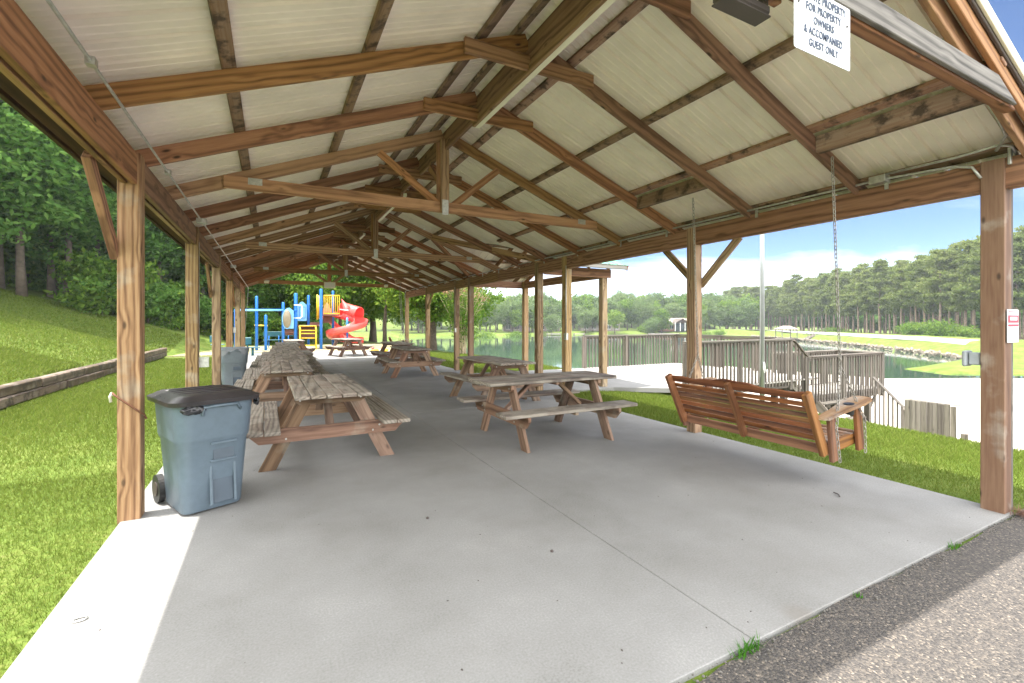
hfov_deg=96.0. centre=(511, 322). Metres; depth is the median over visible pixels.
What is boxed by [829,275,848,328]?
pine tree
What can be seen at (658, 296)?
shore tree
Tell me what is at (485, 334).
shore shrub
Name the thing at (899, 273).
pine tree
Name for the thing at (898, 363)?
lake water
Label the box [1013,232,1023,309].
pine tree
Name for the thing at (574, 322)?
shore tree
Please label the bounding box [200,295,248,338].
woodland shrub
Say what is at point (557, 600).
slab grit
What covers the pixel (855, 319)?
undergrowth tree
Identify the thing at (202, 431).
trash can
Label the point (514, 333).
shore shrub
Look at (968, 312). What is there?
undergrowth tree
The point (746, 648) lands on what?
weed
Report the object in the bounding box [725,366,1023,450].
beach
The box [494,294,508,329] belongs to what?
shore tree
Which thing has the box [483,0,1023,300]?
sky
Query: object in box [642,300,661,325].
shore tree
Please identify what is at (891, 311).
pine tree
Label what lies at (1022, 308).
pine tree
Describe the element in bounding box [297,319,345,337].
woodland tree
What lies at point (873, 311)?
pine tree
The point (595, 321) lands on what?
shore tree
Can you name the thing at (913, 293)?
pine tree
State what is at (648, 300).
shore tree
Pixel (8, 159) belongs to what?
woodland tree
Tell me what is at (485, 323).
shore tree
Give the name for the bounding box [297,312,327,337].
woodland tree
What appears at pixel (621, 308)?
shore tree
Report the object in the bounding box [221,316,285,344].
woodland shrub
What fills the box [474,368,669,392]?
wing floor
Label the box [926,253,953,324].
pine tree
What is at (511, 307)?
shore tree
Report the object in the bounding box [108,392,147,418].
rope
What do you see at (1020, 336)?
pine tree
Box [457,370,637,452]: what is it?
picnic table
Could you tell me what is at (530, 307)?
shore tree
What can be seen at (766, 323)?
undergrowth tree
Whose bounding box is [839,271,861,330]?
pine tree
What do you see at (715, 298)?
shore tree
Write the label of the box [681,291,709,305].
shore tree
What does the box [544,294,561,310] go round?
shore tree
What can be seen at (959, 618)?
asphalt drive
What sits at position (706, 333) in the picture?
shore shrub
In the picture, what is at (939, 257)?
pine tree
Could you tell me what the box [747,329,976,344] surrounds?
dam road
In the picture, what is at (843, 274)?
pine tree
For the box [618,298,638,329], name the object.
shore tree
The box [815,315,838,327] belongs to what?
undergrowth tree
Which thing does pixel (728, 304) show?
shore tree
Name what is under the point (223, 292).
woodland tree
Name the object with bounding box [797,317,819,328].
undergrowth tree
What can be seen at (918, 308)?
pine tree
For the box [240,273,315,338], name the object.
woodland tree
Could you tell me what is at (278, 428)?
picnic table
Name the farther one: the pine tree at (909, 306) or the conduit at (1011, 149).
the pine tree at (909, 306)
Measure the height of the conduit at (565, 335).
1.445 m
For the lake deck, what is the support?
on the ground at (956, 367)
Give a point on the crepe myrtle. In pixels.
(464, 322)
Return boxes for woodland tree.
[0,98,89,245]
[0,102,116,296]
[0,134,116,294]
[0,164,88,288]
[5,113,146,297]
[12,238,113,294]
[36,219,166,262]
[78,187,184,270]
[84,226,210,288]
[146,226,267,331]
[155,260,225,296]
[183,264,275,307]
[223,273,293,315]
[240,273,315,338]
[267,294,313,339]
[281,302,324,336]
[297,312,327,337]
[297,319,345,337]
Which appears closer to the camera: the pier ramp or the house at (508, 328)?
the pier ramp
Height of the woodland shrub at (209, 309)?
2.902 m
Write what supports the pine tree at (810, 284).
on the ground at (956, 367)
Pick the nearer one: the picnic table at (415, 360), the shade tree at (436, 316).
the picnic table at (415, 360)
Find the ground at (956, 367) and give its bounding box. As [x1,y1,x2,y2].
[0,285,1023,682]
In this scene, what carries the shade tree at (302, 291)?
on the ground at (956, 367)
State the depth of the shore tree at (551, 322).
170.99 m
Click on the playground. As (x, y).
(353, 314)
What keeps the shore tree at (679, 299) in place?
on the ground at (956, 367)
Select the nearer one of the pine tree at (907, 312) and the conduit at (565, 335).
the conduit at (565, 335)
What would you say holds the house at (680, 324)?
on the ground at (956, 367)
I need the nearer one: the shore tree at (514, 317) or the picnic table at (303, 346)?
the picnic table at (303, 346)
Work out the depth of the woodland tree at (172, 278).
34.16 m
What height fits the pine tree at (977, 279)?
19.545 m
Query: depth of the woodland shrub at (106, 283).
25.06 m
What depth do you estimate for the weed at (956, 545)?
3.08 m
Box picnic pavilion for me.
[0,0,1023,524]
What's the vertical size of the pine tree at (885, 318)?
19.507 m
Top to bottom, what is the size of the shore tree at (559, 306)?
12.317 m
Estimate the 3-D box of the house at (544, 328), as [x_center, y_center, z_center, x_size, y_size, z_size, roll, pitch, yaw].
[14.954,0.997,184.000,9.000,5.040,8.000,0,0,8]
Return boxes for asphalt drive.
[698,509,1023,682]
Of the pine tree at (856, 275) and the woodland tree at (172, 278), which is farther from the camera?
the pine tree at (856, 275)
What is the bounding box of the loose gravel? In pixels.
[678,512,1023,682]
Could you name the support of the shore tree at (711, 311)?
on the ground at (956, 367)
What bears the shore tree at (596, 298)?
on the ground at (956, 367)
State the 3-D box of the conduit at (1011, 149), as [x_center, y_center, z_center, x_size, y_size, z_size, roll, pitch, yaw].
[3.692,-1.308,3.920,0.147,0.165,0.851,0,0,-27]
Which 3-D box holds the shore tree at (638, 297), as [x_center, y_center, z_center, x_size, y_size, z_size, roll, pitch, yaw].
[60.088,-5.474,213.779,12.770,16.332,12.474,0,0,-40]
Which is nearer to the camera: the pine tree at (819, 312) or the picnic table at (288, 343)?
the picnic table at (288, 343)
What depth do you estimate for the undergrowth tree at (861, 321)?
150.97 m
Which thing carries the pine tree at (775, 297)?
on the ground at (956, 367)
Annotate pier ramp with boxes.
[802,328,824,338]
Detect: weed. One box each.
[728,630,768,660]
[948,542,961,550]
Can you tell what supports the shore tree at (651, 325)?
on the ground at (956, 367)
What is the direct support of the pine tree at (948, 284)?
on the ground at (956, 367)
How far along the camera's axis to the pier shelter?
116.61 m
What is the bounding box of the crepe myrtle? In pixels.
[432,287,499,353]
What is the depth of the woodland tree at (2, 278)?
22.99 m
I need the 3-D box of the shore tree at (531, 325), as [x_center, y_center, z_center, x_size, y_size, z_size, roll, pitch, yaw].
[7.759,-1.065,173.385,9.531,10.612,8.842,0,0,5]
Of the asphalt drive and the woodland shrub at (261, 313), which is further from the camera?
the woodland shrub at (261, 313)
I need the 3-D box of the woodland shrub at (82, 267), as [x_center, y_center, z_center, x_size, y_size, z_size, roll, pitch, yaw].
[-22.037,-1.943,24.811,4.619,3.930,5.283,0,0,28]
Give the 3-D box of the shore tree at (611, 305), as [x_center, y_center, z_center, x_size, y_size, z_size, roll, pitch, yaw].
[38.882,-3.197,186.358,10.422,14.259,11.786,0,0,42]
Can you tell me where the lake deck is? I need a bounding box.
[582,334,904,428]
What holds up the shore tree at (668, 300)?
on the ground at (956, 367)
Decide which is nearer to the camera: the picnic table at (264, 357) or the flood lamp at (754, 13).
the flood lamp at (754, 13)
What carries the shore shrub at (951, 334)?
on the ground at (956, 367)
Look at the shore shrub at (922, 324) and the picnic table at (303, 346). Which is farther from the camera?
the shore shrub at (922, 324)
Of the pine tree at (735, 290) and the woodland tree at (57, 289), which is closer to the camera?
the woodland tree at (57, 289)
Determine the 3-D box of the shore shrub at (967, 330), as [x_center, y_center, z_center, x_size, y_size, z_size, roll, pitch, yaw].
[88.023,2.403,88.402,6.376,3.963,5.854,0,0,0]
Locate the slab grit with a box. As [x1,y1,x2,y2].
[99,428,969,670]
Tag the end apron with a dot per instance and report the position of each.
(335, 354)
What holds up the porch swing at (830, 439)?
hanging from the picnic pavilion
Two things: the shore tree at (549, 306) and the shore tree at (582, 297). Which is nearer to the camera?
the shore tree at (549, 306)
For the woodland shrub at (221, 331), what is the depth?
31.74 m
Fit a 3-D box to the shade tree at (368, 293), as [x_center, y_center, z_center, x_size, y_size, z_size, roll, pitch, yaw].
[-9.855,-3.365,33.851,7.215,10.643,7.672,0,0,25]
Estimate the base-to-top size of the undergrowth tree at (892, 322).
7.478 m
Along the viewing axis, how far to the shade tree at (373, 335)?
41.57 m
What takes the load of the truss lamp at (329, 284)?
attached to the picnic pavilion
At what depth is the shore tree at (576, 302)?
203.39 m
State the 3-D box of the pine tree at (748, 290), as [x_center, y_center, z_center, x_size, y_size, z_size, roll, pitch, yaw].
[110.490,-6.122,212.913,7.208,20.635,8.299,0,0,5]
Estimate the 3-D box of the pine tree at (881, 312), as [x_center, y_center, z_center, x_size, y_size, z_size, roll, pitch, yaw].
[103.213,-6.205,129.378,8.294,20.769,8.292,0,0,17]
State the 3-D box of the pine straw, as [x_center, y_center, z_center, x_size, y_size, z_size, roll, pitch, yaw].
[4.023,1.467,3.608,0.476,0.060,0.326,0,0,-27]
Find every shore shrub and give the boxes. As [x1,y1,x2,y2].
[449,328,483,337]
[474,330,495,336]
[503,330,521,336]
[637,325,656,332]
[702,331,712,334]
[714,329,727,334]
[819,326,833,331]
[826,327,842,331]
[892,320,923,334]
[900,319,939,334]
[916,321,957,335]
[924,318,979,336]
[937,325,979,337]
[952,324,979,337]
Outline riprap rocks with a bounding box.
[751,335,961,358]
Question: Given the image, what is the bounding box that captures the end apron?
[248,350,389,360]
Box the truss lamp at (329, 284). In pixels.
[324,282,334,287]
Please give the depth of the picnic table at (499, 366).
8.84 m
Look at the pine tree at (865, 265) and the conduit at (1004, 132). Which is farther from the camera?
the pine tree at (865, 265)
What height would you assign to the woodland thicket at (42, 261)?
6.810 m
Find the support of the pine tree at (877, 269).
on the ground at (956, 367)
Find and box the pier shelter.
[775,326,800,339]
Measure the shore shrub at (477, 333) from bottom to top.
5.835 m
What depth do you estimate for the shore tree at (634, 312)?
188.68 m
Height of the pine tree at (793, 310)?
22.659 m
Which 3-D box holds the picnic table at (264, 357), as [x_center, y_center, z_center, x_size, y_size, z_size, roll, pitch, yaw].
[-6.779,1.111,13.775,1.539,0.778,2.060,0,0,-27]
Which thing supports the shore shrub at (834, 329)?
on the ground at (956, 367)
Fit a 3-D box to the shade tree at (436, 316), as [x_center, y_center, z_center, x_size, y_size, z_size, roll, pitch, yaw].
[-4.884,-1.886,30.214,8.512,8.040,9.454,0,0,38]
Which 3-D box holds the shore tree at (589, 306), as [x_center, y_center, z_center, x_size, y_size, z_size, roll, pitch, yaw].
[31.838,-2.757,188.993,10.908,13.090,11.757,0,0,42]
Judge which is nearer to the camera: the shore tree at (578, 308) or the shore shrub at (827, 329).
the shore shrub at (827, 329)
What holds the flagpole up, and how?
on the ground at (956, 367)
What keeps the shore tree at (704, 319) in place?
on the ground at (956, 367)
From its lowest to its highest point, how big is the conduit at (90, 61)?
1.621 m
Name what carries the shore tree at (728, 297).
on the ground at (956, 367)
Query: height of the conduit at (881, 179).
0.665 m
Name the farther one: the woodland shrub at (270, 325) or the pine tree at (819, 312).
the pine tree at (819, 312)
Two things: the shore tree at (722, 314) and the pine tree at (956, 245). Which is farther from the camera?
the shore tree at (722, 314)
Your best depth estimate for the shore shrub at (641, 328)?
179.07 m
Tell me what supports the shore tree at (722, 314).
on the ground at (956, 367)
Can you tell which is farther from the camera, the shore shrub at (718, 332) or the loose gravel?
the shore shrub at (718, 332)
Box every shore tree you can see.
[390,311,415,332]
[414,313,424,332]
[414,315,424,332]
[477,309,496,330]
[486,293,504,329]
[486,302,507,331]
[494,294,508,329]
[499,294,530,331]
[506,295,517,303]
[508,309,521,331]
[510,292,529,301]
[516,302,534,325]
[528,292,552,304]
[528,309,534,331]
[529,298,547,331]
[543,302,554,320]
[543,313,561,334]
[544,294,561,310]
[544,300,560,315]
[553,302,575,322]
[572,293,583,328]
[572,293,595,307]
[572,305,588,325]
[572,313,577,329]
[576,309,593,332]
[579,300,595,310]
[584,292,598,308]
[589,307,598,331]
[593,297,621,313]
[607,309,626,333]
[608,290,626,301]
[611,291,635,326]
[614,302,627,322]
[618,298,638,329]
[626,298,646,328]
[632,294,647,301]
[636,302,660,325]
[638,296,657,323]
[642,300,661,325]
[644,317,660,333]
[645,291,668,307]
[649,309,673,333]
[659,293,676,307]
[661,292,686,307]
[664,302,685,317]
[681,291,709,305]
[683,309,707,326]
[685,302,710,321]
[702,299,720,330]
[703,292,726,328]
[713,302,736,328]
[716,300,740,328]
[718,293,736,328]
[725,297,758,328]
[733,293,766,329]
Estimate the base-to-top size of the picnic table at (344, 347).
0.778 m
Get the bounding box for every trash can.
[147,385,259,514]
[221,347,248,385]
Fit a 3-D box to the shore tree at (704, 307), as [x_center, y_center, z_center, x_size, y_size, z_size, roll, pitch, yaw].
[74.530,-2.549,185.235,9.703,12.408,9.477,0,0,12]
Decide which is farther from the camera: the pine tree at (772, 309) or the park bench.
the pine tree at (772, 309)
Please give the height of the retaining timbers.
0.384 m
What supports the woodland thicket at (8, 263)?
on the ground at (956, 367)
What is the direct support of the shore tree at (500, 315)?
on the ground at (956, 367)
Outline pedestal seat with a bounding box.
[245,337,259,355]
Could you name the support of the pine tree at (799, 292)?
on the ground at (956, 367)
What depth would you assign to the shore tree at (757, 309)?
201.84 m
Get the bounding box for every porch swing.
[388,283,411,342]
[665,156,871,462]
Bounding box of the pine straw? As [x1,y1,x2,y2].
[1004,504,1023,516]
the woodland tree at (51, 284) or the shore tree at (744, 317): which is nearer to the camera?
the woodland tree at (51, 284)
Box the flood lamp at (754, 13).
[712,0,770,26]
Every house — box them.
[502,320,529,330]
[543,320,560,330]
[578,321,619,330]
[658,318,686,330]
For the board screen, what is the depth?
10.57 m
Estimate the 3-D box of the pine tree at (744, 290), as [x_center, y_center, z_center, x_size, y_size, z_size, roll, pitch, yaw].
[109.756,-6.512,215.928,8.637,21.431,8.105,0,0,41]
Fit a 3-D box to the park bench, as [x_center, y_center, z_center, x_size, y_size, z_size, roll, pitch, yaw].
[-13.739,1.030,27.140,1.632,0.960,0.484,0,0,-27]
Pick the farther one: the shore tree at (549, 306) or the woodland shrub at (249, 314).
the shore tree at (549, 306)
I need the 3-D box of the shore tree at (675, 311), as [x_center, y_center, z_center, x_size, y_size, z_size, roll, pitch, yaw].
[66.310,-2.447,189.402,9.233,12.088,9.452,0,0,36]
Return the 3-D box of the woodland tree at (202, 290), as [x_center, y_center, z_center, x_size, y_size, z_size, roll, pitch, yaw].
[-21.832,-5.040,32.877,9.320,12.171,11.489,0,0,-36]
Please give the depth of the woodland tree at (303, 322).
47.72 m
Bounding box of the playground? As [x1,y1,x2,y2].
[234,289,367,350]
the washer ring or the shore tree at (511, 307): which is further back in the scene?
the shore tree at (511, 307)
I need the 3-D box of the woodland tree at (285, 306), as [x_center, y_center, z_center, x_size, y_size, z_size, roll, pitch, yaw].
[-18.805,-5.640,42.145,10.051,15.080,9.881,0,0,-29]
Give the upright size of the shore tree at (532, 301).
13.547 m
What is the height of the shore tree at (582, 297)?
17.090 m
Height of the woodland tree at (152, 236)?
13.767 m
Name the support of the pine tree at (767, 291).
on the ground at (956, 367)
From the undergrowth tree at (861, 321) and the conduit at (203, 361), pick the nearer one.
the conduit at (203, 361)
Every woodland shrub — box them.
[42,246,168,319]
[52,270,173,317]
[116,281,184,322]
[145,278,202,330]
[145,284,211,326]
[180,295,223,331]
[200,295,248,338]
[202,318,247,338]
[211,300,260,340]
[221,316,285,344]
[240,306,289,343]
[245,312,281,342]
[251,315,318,344]
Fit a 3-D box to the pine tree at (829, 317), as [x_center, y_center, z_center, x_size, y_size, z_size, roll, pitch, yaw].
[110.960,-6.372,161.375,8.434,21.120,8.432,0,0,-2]
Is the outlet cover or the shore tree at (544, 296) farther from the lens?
the shore tree at (544, 296)
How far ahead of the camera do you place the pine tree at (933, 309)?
103.28 m
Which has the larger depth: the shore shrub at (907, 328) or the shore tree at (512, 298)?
the shore tree at (512, 298)
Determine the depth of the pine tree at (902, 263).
123.08 m
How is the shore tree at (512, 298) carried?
on the ground at (956, 367)
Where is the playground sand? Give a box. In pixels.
[166,343,391,356]
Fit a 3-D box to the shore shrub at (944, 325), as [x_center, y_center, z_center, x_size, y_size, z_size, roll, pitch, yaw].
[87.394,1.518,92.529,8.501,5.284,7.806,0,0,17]
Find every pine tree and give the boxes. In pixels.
[729,286,741,328]
[738,285,751,297]
[745,287,758,328]
[750,286,759,329]
[759,285,774,329]
[766,288,777,329]
[769,285,779,329]
[770,286,785,329]
[773,288,788,330]
[774,279,794,330]
[784,273,803,330]
[790,280,808,330]
[796,277,813,330]
[801,278,820,329]
[808,279,824,330]
[813,272,827,328]
[815,273,831,326]
[823,267,842,326]
[828,274,836,327]
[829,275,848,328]
[830,270,855,331]
[839,265,866,332]
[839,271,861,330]
[850,269,875,332]
[856,262,869,332]
[860,274,881,332]
[860,307,874,332]
[863,258,890,333]
[869,265,887,323]
[874,266,897,333]
[878,266,886,333]
[878,268,906,333]
[880,267,908,334]
[884,264,900,333]
[894,258,911,334]
[896,262,922,334]
[898,265,914,323]
[902,307,921,320]
[904,254,938,321]
[907,306,920,322]
[912,248,955,320]
[915,262,944,322]
[925,305,947,320]
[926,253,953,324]
[930,241,971,326]
[937,239,976,325]
[948,247,979,328]
[952,235,979,310]
[954,247,979,303]
[973,239,1020,295]
[1013,225,1023,302]
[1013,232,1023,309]
[1013,266,1023,339]
[1019,310,1021,339]
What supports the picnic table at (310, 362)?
on the pavilion floor at (368, 571)
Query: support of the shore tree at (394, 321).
on the ground at (956, 367)
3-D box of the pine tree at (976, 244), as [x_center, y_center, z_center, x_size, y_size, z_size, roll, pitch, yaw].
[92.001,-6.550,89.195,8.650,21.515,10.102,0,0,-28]
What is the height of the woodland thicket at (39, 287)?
4.233 m
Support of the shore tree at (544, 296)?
on the ground at (956, 367)
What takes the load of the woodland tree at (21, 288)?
on the ground at (956, 367)
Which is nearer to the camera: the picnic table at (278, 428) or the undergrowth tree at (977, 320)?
the picnic table at (278, 428)
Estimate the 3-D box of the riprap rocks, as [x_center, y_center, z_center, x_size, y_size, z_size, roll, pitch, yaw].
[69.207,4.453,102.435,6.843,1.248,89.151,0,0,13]
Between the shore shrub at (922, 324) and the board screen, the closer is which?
the board screen
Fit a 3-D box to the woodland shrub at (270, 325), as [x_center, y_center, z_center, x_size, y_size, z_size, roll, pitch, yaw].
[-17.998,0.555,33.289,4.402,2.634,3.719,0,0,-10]
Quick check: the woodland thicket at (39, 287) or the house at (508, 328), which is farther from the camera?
the house at (508, 328)
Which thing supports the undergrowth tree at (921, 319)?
on the ground at (956, 367)
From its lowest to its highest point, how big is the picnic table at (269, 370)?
0.778 m
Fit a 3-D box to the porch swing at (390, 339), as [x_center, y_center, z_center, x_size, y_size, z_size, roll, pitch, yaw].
[-4.496,-0.128,18.440,0.875,2.737,1.840,0,0,-15]
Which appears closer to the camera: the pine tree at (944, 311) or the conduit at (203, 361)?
the conduit at (203, 361)
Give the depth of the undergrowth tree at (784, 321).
210.25 m
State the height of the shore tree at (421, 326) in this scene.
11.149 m
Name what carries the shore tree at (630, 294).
on the ground at (956, 367)
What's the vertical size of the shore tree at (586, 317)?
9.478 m
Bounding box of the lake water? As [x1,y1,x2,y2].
[364,334,1023,394]
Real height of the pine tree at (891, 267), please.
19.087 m
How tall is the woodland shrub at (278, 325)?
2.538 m
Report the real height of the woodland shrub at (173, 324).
3.510 m
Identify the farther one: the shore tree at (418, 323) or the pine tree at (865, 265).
the shore tree at (418, 323)
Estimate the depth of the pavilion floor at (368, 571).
2.95 m
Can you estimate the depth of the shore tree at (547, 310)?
185.13 m
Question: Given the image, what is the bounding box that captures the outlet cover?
[962,350,979,365]
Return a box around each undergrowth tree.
[753,318,772,327]
[775,317,793,325]
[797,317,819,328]
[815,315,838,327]
[835,315,863,332]
[840,314,875,332]
[855,315,888,331]
[875,315,908,333]
[914,314,951,323]
[946,310,979,325]
[959,313,979,330]
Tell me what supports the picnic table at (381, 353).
on the pavilion floor at (368, 571)
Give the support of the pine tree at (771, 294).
on the ground at (956, 367)
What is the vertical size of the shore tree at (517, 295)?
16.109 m
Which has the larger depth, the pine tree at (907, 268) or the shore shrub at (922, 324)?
the pine tree at (907, 268)
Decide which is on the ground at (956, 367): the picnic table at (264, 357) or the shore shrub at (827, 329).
the shore shrub at (827, 329)
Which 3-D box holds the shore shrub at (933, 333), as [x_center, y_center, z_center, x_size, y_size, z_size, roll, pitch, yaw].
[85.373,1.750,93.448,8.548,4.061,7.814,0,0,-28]
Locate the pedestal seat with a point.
(247, 341)
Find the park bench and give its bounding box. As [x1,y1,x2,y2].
[263,331,293,347]
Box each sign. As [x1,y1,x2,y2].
[794,0,849,70]
[1007,309,1018,342]
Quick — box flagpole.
[760,234,765,400]
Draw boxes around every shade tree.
[268,263,382,342]
[334,266,420,341]
[360,296,421,341]
[362,283,509,350]
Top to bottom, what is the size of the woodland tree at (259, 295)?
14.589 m
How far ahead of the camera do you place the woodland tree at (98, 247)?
27.91 m
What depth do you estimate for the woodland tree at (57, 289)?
28.37 m
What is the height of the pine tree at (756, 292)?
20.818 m
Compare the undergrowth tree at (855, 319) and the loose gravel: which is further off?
the undergrowth tree at (855, 319)
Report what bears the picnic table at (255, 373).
on the pavilion floor at (368, 571)
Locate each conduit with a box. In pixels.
[46,0,247,329]
[199,242,208,366]
[405,166,981,305]
[564,265,567,339]
[884,144,1018,174]
[942,38,1007,151]
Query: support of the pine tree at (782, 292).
on the ground at (956, 367)
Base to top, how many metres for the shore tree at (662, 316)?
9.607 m
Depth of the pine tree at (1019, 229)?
83.82 m
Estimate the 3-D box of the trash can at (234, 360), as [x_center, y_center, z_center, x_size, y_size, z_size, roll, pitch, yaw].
[-6.445,1.039,10.653,0.616,0.921,0.779,0,0,-35]
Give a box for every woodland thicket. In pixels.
[3,230,73,281]
[3,235,37,286]
[8,227,86,286]
[10,242,92,293]
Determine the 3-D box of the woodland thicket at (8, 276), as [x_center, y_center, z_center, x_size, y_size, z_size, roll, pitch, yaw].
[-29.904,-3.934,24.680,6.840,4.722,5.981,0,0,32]
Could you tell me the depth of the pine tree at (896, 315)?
124.25 m
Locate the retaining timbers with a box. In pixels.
[0,348,166,409]
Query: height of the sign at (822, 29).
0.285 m
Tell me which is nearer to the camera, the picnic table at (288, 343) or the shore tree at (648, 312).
the picnic table at (288, 343)
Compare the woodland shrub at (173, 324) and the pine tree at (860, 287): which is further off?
the pine tree at (860, 287)
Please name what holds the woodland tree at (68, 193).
on the ground at (956, 367)
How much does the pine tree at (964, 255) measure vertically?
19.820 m
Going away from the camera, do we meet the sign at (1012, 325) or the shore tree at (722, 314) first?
the sign at (1012, 325)
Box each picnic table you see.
[234,360,323,414]
[242,353,329,381]
[246,374,409,472]
[249,348,321,369]
[255,345,315,360]
[261,342,313,355]
[283,339,315,351]
[323,338,372,356]
[369,341,422,366]
[376,346,445,377]
[439,355,543,406]
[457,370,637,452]
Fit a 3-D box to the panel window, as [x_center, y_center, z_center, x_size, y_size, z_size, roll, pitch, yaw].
[-12.005,-0.553,26.382,0.270,0.605,0.020,0,0,-27]
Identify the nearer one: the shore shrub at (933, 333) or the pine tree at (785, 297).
the shore shrub at (933, 333)
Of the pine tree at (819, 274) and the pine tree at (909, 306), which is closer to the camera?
the pine tree at (909, 306)
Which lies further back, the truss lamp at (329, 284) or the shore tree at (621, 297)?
the shore tree at (621, 297)
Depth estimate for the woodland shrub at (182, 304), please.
28.53 m
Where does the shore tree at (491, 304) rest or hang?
on the ground at (956, 367)
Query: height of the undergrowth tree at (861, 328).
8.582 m
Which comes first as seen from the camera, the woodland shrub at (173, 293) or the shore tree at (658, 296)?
the woodland shrub at (173, 293)
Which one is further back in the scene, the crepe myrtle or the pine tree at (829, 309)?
the pine tree at (829, 309)
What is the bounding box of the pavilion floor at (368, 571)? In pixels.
[0,357,1013,682]
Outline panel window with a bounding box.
[300,307,304,317]
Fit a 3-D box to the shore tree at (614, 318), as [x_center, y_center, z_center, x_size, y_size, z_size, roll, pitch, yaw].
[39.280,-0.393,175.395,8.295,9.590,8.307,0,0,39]
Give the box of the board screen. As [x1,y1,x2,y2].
[904,398,967,440]
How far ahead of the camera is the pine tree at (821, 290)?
152.88 m
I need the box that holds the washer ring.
[71,615,87,622]
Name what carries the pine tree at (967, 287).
on the ground at (956, 367)
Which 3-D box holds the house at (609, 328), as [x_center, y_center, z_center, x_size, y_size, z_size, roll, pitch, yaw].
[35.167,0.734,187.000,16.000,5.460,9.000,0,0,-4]
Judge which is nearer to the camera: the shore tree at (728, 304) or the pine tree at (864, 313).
the pine tree at (864, 313)
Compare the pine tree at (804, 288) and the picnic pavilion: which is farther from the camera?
the pine tree at (804, 288)
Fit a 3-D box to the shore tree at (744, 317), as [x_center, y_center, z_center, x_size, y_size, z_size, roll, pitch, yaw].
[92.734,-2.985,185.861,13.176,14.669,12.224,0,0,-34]
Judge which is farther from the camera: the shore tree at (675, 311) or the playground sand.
the shore tree at (675, 311)
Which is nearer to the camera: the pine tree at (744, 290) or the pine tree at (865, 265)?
the pine tree at (865, 265)
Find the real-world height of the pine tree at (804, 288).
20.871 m
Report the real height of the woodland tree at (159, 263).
15.346 m

